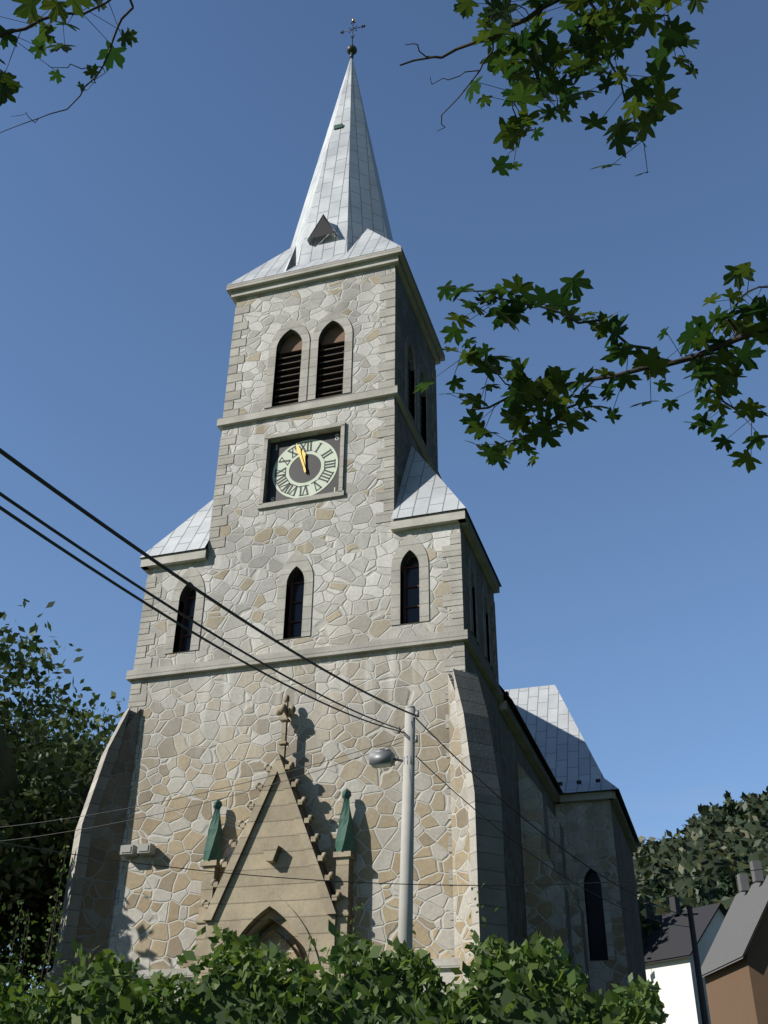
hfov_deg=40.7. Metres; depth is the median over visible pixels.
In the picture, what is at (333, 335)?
belfry arch boards
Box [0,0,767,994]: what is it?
sky
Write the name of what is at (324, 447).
clock dial
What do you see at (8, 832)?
tree crown
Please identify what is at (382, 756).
pole street lamp and brackets
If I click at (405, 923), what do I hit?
utility pole
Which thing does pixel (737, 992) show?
brown house walls
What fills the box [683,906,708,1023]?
wooden pole
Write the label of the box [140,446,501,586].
side roofs
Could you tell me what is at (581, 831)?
nave walls
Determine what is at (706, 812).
broadleaf forest crowns
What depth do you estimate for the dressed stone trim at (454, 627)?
35.24 m
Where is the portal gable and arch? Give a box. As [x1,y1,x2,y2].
[190,694,356,983]
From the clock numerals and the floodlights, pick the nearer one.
the floodlights
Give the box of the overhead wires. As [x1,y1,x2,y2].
[0,448,767,926]
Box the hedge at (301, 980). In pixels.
[0,919,669,1023]
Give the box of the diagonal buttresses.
[63,674,476,997]
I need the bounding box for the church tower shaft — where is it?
[208,265,434,551]
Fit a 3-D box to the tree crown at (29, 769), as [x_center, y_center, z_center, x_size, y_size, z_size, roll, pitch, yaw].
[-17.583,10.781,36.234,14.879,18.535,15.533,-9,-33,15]
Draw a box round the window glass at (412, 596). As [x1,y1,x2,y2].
[181,556,419,651]
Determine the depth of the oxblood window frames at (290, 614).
33.49 m
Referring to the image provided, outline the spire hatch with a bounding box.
[334,123,342,129]
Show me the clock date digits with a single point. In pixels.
(335, 439)
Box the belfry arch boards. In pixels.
[280,326,344,353]
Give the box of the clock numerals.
[275,441,334,495]
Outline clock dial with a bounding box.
[273,439,337,497]
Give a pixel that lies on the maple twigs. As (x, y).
(538, 12)
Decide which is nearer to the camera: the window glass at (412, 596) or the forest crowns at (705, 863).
the window glass at (412, 596)
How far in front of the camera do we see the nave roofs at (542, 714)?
47.24 m
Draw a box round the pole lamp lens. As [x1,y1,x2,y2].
[372,762,391,767]
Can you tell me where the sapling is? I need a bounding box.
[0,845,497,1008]
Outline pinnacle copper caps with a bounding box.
[203,788,354,860]
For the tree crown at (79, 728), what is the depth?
49.55 m
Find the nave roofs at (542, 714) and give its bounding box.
[499,685,641,846]
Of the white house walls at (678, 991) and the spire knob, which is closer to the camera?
the spire knob
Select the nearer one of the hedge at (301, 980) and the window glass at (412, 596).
the hedge at (301, 980)
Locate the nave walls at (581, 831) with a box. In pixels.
[500,712,646,1021]
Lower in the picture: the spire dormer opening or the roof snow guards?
the roof snow guards
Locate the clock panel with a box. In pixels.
[267,431,340,502]
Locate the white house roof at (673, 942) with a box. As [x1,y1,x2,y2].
[641,897,727,963]
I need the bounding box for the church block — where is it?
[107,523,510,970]
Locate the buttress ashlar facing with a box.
[45,669,507,1001]
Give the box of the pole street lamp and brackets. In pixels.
[369,710,418,767]
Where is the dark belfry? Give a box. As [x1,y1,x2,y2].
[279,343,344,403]
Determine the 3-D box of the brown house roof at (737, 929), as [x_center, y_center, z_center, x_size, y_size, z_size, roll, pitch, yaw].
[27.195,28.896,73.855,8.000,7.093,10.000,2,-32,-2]
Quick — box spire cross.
[340,20,364,41]
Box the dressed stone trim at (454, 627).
[94,247,503,1001]
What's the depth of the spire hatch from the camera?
48.40 m
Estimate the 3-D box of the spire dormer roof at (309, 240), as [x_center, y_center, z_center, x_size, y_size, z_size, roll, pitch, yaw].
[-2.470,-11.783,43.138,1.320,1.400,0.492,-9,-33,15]
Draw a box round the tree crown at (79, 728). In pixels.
[0,665,124,1013]
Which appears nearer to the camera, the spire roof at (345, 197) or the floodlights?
the floodlights
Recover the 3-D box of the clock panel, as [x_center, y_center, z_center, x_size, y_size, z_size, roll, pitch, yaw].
[-2.755,-1.516,36.171,2.720,2.720,0.001,-9,-33,15]
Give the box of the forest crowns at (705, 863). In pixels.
[633,801,767,939]
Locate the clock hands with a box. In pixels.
[296,443,305,472]
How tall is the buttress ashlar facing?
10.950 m
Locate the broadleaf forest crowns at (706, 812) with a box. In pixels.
[632,786,767,983]
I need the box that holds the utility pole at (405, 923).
[398,705,414,978]
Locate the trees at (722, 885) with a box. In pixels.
[649,790,763,909]
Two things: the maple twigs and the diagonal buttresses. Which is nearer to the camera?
the maple twigs
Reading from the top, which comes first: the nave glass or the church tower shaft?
the church tower shaft
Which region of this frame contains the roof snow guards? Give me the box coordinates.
[506,691,600,785]
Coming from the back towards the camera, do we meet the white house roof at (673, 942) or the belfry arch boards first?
the white house roof at (673, 942)
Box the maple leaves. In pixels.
[0,0,767,473]
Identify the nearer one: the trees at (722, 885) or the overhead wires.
the overhead wires
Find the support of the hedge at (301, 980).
on the church bank
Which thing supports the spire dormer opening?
attached to the spire roof at (345, 197)
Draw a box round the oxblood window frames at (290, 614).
[179,565,418,651]
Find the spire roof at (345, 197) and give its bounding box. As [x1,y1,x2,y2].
[226,57,443,352]
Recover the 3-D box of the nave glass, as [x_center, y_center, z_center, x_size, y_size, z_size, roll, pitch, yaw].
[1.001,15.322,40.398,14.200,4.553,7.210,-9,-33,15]
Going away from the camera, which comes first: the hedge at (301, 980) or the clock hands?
the hedge at (301, 980)
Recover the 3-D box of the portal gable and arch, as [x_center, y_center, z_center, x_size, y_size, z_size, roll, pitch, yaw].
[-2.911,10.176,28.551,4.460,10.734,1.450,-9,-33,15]
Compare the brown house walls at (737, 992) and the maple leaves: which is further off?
the brown house walls at (737, 992)
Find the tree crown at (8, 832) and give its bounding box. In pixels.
[0,799,29,931]
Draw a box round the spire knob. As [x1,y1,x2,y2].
[347,42,356,58]
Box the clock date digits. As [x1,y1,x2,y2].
[271,434,338,501]
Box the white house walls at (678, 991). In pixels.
[645,909,724,1023]
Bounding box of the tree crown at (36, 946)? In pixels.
[0,690,124,998]
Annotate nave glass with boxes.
[585,870,607,960]
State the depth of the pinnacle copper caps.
29.04 m
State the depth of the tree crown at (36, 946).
40.35 m
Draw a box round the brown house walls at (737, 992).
[705,905,767,1023]
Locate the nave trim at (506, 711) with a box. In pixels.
[499,700,637,960]
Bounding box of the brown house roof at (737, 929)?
[701,860,767,976]
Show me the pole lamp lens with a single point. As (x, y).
(381, 765)
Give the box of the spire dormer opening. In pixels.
[310,217,334,237]
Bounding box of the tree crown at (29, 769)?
[0,598,115,931]
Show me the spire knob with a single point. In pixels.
(351, 50)
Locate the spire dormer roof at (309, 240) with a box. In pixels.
[307,214,338,244]
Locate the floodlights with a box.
[120,843,155,856]
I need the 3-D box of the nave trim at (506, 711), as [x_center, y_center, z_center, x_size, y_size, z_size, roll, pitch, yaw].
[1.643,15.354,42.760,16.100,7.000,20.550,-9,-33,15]
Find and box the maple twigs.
[0,0,767,454]

